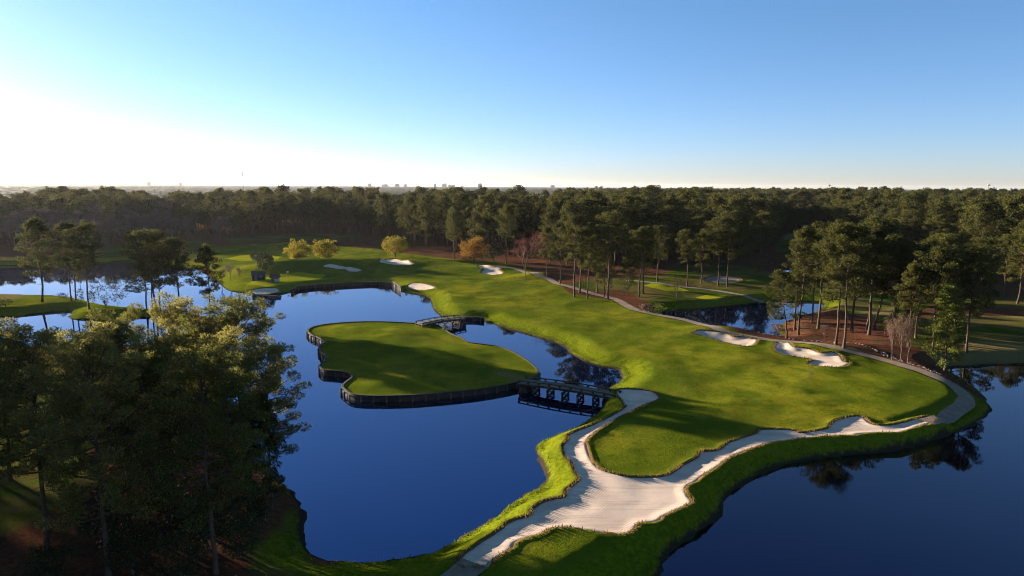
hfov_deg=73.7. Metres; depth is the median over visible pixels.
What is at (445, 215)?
pine tree
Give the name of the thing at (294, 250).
yellow tree
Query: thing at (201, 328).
pine tree
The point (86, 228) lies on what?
pine tree
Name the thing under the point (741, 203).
pine tree
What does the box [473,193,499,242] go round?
pine tree
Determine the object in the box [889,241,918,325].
pine tree
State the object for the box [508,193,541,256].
pine tree
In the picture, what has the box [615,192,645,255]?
pine tree
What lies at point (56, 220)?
bare tree
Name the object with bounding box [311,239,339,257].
yellow tree
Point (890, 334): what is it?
bare shrub
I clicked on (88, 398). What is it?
pine tree
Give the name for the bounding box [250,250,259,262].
dark tree
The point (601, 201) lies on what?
pine tree
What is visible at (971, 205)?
pine tree
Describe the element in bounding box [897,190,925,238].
pine tree
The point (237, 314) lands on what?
pine tree
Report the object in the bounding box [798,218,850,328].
pine tree
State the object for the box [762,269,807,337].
pine tree
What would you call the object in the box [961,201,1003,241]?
pine tree
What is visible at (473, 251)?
orange tree
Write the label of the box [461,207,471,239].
pine tree
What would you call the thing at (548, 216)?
pine tree
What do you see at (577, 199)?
pine tree
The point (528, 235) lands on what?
pine tree
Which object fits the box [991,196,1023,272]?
pine tree
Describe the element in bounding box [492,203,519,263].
pine tree
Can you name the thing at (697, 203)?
pine tree
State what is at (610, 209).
pine tree
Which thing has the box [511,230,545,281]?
bare tree
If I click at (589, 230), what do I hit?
pine tree
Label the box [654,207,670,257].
pine tree
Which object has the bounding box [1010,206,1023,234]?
pine tree
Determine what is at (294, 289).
timber bulkhead
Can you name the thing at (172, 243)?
pine tree
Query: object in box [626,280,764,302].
cart path
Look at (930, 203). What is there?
pine tree
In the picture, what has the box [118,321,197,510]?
pine tree
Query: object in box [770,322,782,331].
shrub
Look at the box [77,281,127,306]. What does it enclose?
oak tree
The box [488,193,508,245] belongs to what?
pine tree
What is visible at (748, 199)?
pine tree
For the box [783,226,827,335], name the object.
pine tree
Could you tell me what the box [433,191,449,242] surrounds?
pine tree
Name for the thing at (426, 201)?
pine tree
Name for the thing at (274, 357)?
pine tree
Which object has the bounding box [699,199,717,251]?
pine tree
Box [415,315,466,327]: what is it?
timber bridge
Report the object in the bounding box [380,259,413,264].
sand bunker
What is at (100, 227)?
bare tree
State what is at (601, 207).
pine tree
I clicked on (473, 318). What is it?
timber bulkhead
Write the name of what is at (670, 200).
pine tree
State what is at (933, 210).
pine tree
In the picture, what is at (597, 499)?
sand path
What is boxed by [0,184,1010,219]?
distant woodland
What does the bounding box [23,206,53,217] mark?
bare tree
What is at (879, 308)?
pine tree
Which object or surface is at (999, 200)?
pine tree
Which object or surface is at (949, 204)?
pine tree
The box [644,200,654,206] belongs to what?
pine tree
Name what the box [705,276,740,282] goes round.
sand bunker
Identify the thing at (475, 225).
pine tree
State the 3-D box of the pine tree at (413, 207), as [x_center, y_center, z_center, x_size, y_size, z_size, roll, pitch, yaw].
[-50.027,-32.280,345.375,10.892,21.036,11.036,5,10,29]
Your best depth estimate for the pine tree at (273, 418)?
62.13 m
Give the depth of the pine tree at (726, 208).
268.05 m
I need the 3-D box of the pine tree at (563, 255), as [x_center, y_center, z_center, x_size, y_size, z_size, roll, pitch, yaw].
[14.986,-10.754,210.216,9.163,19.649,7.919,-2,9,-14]
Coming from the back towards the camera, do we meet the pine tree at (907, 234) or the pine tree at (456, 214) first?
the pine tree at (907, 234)
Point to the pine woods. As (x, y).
(361, 206)
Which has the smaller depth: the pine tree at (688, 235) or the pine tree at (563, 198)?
the pine tree at (688, 235)
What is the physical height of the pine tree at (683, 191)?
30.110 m
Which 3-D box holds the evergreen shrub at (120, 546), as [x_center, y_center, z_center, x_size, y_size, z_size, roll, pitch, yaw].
[-29.928,20.304,53.409,4.815,4.441,4.574,8,12,42]
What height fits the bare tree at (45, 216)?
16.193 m
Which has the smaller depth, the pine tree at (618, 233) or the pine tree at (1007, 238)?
the pine tree at (1007, 238)
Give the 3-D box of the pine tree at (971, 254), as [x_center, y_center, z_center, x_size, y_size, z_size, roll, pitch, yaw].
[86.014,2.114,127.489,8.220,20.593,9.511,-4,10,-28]
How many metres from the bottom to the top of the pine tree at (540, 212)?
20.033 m
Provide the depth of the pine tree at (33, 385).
53.95 m
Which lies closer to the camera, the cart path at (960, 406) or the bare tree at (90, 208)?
the cart path at (960, 406)
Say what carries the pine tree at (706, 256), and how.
on the ground at (714, 393)
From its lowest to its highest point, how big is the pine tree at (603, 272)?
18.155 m
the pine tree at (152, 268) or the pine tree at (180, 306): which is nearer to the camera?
the pine tree at (180, 306)
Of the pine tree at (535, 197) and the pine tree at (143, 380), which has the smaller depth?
the pine tree at (143, 380)
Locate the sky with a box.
[0,0,1023,189]
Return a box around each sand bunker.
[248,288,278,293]
[324,264,360,271]
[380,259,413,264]
[408,283,434,289]
[478,265,502,274]
[693,330,756,345]
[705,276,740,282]
[774,342,848,366]
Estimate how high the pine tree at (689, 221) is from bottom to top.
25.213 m
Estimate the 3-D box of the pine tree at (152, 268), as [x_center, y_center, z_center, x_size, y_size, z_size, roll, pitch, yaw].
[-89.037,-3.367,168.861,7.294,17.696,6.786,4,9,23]
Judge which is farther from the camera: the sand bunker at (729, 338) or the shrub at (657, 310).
the shrub at (657, 310)
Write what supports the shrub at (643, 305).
on the ground at (714, 393)
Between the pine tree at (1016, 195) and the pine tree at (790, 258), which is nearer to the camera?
the pine tree at (790, 258)
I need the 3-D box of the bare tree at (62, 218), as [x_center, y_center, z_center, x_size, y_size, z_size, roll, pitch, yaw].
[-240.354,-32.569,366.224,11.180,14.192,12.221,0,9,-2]
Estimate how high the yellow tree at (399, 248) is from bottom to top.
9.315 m
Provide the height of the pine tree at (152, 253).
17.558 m
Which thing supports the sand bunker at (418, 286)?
on the ground at (714, 393)
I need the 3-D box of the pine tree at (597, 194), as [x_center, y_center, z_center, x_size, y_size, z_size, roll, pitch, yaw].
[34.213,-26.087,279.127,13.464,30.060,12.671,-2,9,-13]
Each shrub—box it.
[0,298,13,306]
[19,541,73,575]
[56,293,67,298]
[72,483,146,546]
[95,516,158,573]
[116,477,201,546]
[143,524,214,575]
[166,487,242,549]
[214,515,264,560]
[225,482,279,524]
[638,303,653,310]
[648,303,666,313]
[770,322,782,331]
[820,325,826,336]
[883,316,904,359]
[888,307,920,362]
[898,321,917,360]
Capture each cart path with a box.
[440,558,486,575]
[496,266,975,424]
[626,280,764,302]
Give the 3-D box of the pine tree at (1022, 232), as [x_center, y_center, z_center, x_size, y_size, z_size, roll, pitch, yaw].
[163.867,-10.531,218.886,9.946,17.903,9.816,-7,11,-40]
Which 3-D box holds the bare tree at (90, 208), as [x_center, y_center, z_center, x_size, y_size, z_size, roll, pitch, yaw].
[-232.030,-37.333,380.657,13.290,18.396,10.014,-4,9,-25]
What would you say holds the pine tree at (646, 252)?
on the ground at (714, 393)
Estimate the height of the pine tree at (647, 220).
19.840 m
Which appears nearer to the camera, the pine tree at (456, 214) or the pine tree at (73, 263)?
the pine tree at (73, 263)
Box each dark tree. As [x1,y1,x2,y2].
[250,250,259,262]
[255,250,273,270]
[482,242,504,260]
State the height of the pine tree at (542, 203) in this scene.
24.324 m
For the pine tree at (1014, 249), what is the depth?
178.64 m
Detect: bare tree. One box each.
[0,220,24,246]
[6,212,32,241]
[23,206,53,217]
[25,211,50,240]
[34,217,52,238]
[45,209,65,238]
[45,219,58,234]
[50,215,74,239]
[67,210,95,241]
[70,218,92,240]
[84,205,104,234]
[91,221,107,242]
[93,217,103,241]
[210,216,229,239]
[213,267,228,278]
[223,263,236,280]
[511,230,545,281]
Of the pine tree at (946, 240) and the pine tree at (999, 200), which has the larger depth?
the pine tree at (999, 200)
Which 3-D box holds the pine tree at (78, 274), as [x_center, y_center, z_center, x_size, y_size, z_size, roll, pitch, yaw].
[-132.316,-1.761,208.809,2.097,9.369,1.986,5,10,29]
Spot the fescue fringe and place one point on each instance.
(638, 522)
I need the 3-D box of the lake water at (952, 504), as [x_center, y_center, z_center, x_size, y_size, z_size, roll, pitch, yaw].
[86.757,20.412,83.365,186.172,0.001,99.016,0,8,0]
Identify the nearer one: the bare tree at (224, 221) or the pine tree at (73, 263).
the pine tree at (73, 263)
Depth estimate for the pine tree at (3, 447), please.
58.61 m
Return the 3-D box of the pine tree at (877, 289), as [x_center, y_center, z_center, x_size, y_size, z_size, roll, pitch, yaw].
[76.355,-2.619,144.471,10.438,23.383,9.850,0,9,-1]
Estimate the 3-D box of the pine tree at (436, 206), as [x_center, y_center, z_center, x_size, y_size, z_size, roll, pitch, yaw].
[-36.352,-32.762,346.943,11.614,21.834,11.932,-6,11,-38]
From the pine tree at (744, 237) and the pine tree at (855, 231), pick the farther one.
the pine tree at (744, 237)
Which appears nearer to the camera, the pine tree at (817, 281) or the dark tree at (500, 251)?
the pine tree at (817, 281)
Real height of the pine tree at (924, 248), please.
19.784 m
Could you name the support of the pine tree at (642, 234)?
on the ground at (714, 393)
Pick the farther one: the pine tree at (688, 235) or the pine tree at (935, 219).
the pine tree at (935, 219)
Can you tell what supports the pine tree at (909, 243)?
on the ground at (714, 393)
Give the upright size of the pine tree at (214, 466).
18.838 m
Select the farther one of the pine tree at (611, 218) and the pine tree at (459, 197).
the pine tree at (459, 197)
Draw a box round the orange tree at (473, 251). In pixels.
[458,236,490,261]
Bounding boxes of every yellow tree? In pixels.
[282,238,312,258]
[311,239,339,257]
[382,235,409,256]
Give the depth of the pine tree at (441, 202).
338.51 m
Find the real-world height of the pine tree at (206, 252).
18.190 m
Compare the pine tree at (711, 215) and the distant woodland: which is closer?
the pine tree at (711, 215)
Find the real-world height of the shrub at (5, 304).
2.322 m
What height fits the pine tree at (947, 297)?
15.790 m
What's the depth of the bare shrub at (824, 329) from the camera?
136.75 m
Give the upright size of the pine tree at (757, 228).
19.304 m
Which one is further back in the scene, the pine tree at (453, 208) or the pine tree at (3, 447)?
the pine tree at (453, 208)
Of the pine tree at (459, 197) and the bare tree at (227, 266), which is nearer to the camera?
the bare tree at (227, 266)
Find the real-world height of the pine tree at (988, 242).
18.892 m
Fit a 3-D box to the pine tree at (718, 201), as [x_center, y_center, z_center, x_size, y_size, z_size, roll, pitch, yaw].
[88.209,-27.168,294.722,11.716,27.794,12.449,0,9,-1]
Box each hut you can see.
[250,271,266,280]
[269,274,280,281]
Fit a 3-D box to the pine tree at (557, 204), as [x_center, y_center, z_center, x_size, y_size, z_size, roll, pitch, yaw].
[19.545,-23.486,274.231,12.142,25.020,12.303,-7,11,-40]
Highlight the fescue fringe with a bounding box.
[455,328,935,568]
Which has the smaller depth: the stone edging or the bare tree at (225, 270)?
the stone edging
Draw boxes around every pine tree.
[0,316,104,549]
[0,325,52,480]
[0,361,34,483]
[7,344,48,422]
[13,215,62,301]
[14,320,176,575]
[41,339,99,458]
[50,221,83,300]
[61,220,103,309]
[61,231,83,299]
[62,302,168,494]
[75,270,82,287]
[81,329,131,446]
[94,346,193,531]
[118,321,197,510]
[119,229,182,319]
[124,339,268,574]
[127,291,214,475]
[131,246,150,316]
[134,243,158,304]
[146,242,175,309]
[150,313,241,488]
[156,236,193,297]
[176,324,280,527]
[189,243,225,317]
[201,290,297,477]
[230,333,312,509]
[236,390,288,522]
[402,204,421,244]
[412,196,438,245]
[414,198,432,243]
[420,211,434,246]
[430,202,443,244]
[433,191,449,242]
[433,195,452,245]
[438,194,461,245]
[440,211,448,247]
[442,206,465,248]
[443,217,463,251]
[445,191,468,247]
[446,205,462,251]
[446,210,463,257]
[460,201,472,242]
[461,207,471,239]
[465,214,486,241]
[466,203,491,240]
[469,213,491,238]
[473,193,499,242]
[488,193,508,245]
[490,201,501,244]
[490,215,504,247]
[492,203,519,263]
[494,209,521,255]
[500,198,525,255]
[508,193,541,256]
[513,210,528,252]
[523,206,543,250]
[529,193,542,245]
[533,209,544,251]
[536,224,556,275]
[537,198,548,210]
[538,211,558,260]
[541,194,564,254]
[543,195,566,252]
[544,199,570,258]
[545,221,574,283]
[555,212,593,296]
[557,200,581,264]
[567,195,602,261]
[569,222,593,292]
[570,196,583,201]
[572,225,606,298]
[581,204,609,264]
[583,224,612,291]
[585,188,607,253]
[586,197,610,217]
[591,205,624,259]
[593,233,618,296]
[595,210,635,298]
[606,212,624,268]
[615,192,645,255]
[616,194,650,265]
[618,249,636,293]
[625,227,657,296]
[629,226,661,293]
[635,206,666,267]
[641,218,659,247]
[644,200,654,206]
[652,224,673,281]
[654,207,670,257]
[655,192,687,266]
[661,200,698,263]
[671,275,681,299]
[672,189,695,248]
[675,229,701,286]
[677,190,704,256]
[682,198,711,242]
[686,214,705,261]
[691,229,714,283]
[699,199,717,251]
[701,217,732,285]
[704,193,733,243]
[705,213,719,259]
[706,210,752,286]
[712,205,737,262]
[723,196,745,255]
[728,195,746,247]
[728,208,749,261]
[732,226,749,258]
[741,196,771,249]
[744,198,770,255]
[745,204,769,252]
[746,210,774,269]
[749,212,761,253]
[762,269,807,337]
[766,198,783,250]
[781,248,812,329]
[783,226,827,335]
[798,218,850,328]
[802,228,833,321]
[813,223,875,344]
[818,222,883,348]
[838,215,906,334]
[839,224,887,332]
[853,226,895,328]
[873,247,911,329]
[876,237,920,330]
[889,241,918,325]
[889,246,921,326]
[892,260,932,346]
[894,212,913,240]
[896,203,917,241]
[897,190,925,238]
[898,240,949,338]
[904,245,961,348]
[915,216,936,245]
[917,199,936,241]
[918,206,949,245]
[919,214,952,246]
[919,282,968,372]
[920,233,965,317]
[925,199,957,233]
[932,200,952,228]
[933,260,980,352]
[941,216,959,257]
[945,207,967,249]
[950,206,984,248]
[952,196,997,249]
[954,227,966,259]
[954,245,1006,352]
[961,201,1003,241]
[963,212,1000,249]
[967,236,1010,309]
[985,193,1022,242]
[985,233,1023,299]
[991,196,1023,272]
[1000,193,1023,267]
[1003,234,1023,303]
[1005,225,1023,279]
[1008,229,1023,282]
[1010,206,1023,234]
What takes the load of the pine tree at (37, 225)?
on the ground at (714, 393)
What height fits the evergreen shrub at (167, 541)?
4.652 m
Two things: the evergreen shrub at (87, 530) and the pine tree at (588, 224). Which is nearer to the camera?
the evergreen shrub at (87, 530)
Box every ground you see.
[0,219,1023,575]
[309,322,536,394]
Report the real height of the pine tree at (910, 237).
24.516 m
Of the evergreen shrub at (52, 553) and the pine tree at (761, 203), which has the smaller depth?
the evergreen shrub at (52, 553)
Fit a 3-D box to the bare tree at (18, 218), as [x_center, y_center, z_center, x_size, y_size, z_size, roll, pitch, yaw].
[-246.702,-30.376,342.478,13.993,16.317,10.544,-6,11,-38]
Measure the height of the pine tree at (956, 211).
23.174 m
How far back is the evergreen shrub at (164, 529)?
57.08 m
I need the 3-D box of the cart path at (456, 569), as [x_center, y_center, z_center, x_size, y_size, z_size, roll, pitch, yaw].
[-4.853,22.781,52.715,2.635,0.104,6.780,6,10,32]
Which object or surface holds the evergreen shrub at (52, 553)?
on the ground at (714, 393)
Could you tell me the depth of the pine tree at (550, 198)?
286.14 m
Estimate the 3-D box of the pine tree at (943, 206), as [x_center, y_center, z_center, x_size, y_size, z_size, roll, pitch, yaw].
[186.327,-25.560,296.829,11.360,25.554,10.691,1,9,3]
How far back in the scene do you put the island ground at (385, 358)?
121.66 m
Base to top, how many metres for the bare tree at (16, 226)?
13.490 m
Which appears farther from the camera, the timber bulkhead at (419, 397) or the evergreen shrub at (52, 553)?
the timber bulkhead at (419, 397)
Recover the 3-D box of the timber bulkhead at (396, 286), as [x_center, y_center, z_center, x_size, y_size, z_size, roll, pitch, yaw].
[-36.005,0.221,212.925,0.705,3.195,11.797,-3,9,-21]
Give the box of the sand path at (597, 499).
[462,389,928,566]
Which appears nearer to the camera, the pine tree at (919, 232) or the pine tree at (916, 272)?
the pine tree at (916, 272)
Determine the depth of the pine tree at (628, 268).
193.71 m
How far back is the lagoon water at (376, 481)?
92.70 m
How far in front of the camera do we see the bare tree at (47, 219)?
351.85 m
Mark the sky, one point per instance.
(906, 94)
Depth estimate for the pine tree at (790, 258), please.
148.87 m
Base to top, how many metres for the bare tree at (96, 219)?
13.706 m
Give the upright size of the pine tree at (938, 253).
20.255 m
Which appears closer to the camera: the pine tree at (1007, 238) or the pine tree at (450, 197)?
the pine tree at (1007, 238)
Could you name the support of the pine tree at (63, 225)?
on the ground at (714, 393)
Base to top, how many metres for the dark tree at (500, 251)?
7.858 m
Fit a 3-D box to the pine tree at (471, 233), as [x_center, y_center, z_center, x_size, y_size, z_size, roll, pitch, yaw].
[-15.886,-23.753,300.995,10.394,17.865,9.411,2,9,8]
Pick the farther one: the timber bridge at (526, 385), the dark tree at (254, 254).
the dark tree at (254, 254)
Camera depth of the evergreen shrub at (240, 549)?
55.83 m
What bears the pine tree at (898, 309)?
on the ground at (714, 393)
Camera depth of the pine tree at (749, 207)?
311.01 m
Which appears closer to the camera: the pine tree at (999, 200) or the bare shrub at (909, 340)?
the bare shrub at (909, 340)
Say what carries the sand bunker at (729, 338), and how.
on the ground at (714, 393)
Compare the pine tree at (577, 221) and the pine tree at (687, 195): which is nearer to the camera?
the pine tree at (577, 221)
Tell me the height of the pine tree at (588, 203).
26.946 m
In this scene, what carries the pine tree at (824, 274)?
on the ground at (714, 393)
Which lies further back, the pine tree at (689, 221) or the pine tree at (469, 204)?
the pine tree at (469, 204)
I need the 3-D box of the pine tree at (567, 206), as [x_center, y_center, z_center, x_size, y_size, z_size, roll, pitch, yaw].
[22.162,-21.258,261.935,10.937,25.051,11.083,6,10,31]
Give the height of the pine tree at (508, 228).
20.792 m
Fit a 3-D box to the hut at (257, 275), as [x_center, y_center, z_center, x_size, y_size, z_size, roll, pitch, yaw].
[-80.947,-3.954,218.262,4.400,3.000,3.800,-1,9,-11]
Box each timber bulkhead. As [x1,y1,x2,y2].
[290,281,391,292]
[306,321,540,402]
[392,281,400,291]
[463,316,483,321]
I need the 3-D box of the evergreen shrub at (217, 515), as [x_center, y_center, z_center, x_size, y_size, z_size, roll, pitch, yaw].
[-25.787,19.474,56.991,5.732,5.286,5.445,1,9,2]
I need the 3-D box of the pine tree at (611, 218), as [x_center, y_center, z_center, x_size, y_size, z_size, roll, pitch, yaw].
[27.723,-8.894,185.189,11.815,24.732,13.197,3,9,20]
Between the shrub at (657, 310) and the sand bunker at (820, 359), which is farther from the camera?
the shrub at (657, 310)
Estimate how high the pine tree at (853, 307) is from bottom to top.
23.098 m
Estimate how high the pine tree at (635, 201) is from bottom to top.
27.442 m
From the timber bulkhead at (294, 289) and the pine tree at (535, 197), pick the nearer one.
the timber bulkhead at (294, 289)
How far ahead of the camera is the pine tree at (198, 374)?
50.87 m
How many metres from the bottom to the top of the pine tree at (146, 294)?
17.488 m
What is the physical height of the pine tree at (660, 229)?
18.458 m
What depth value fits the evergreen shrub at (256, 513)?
61.57 m
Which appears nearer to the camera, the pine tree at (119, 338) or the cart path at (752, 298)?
the pine tree at (119, 338)
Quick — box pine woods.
[0,184,1023,254]
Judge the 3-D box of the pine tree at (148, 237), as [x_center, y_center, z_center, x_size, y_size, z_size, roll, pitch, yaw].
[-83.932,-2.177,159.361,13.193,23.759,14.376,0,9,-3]
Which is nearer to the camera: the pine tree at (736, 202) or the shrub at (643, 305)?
the shrub at (643, 305)
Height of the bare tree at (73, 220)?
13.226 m
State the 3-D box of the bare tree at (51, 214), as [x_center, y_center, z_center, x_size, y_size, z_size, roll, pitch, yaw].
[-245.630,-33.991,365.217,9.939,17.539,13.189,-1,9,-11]
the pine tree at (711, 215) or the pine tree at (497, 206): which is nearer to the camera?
the pine tree at (711, 215)
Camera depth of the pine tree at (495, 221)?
306.39 m
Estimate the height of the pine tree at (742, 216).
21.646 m
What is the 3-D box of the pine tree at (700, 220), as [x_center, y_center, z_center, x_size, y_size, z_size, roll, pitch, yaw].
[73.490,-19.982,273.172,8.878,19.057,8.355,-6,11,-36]
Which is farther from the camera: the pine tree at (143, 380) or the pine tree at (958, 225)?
the pine tree at (958, 225)
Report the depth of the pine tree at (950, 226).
286.80 m
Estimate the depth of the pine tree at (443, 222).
330.98 m
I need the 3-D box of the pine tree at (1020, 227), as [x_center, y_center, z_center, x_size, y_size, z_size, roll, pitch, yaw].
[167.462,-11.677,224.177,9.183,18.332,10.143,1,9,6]
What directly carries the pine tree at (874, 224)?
on the ground at (714, 393)
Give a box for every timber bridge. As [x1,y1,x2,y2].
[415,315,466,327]
[518,376,621,403]
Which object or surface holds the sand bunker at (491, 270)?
on the ground at (714, 393)
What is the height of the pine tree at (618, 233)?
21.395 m
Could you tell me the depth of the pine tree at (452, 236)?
313.62 m
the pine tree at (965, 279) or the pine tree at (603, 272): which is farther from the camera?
the pine tree at (603, 272)
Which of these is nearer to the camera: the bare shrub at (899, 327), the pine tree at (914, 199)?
the bare shrub at (899, 327)
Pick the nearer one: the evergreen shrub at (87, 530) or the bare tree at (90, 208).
the evergreen shrub at (87, 530)
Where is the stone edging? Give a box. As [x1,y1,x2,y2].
[788,338,941,374]
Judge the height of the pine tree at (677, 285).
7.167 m
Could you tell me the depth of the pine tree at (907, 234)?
307.48 m
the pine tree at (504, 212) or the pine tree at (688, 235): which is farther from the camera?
the pine tree at (504, 212)
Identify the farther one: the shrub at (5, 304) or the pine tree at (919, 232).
the pine tree at (919, 232)
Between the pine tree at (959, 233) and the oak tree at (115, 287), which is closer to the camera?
the oak tree at (115, 287)
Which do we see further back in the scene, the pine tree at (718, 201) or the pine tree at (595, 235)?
the pine tree at (718, 201)
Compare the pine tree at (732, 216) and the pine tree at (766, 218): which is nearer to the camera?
the pine tree at (732, 216)
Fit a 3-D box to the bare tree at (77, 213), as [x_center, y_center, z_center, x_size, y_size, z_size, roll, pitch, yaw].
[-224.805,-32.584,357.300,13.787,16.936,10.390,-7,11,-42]
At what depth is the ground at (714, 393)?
110.81 m
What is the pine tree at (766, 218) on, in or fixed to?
on the ground at (714, 393)
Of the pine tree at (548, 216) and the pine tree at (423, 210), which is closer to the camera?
the pine tree at (548, 216)
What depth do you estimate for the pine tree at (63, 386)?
73.10 m
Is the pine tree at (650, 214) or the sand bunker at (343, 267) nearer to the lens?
the sand bunker at (343, 267)
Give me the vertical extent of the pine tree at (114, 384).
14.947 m
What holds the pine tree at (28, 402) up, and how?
on the ground at (714, 393)
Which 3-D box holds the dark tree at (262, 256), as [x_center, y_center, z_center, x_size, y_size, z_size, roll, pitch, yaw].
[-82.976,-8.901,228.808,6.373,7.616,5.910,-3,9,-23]
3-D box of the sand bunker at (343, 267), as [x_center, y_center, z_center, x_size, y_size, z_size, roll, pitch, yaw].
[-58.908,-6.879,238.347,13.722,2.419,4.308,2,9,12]
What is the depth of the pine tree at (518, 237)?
302.28 m
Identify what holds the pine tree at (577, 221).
on the ground at (714, 393)
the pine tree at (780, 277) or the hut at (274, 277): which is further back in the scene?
the hut at (274, 277)
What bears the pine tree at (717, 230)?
on the ground at (714, 393)
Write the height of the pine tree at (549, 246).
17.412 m
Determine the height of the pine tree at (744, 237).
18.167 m
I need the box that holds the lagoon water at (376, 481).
[0,261,832,561]
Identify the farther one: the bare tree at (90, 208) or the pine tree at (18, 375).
the bare tree at (90, 208)
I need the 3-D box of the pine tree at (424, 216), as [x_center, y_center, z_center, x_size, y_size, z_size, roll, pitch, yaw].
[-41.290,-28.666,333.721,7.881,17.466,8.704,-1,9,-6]
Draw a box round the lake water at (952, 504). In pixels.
[660,365,1023,575]
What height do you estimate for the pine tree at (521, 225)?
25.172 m
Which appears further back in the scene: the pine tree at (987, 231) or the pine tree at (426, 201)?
the pine tree at (426, 201)
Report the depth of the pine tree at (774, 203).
325.66 m

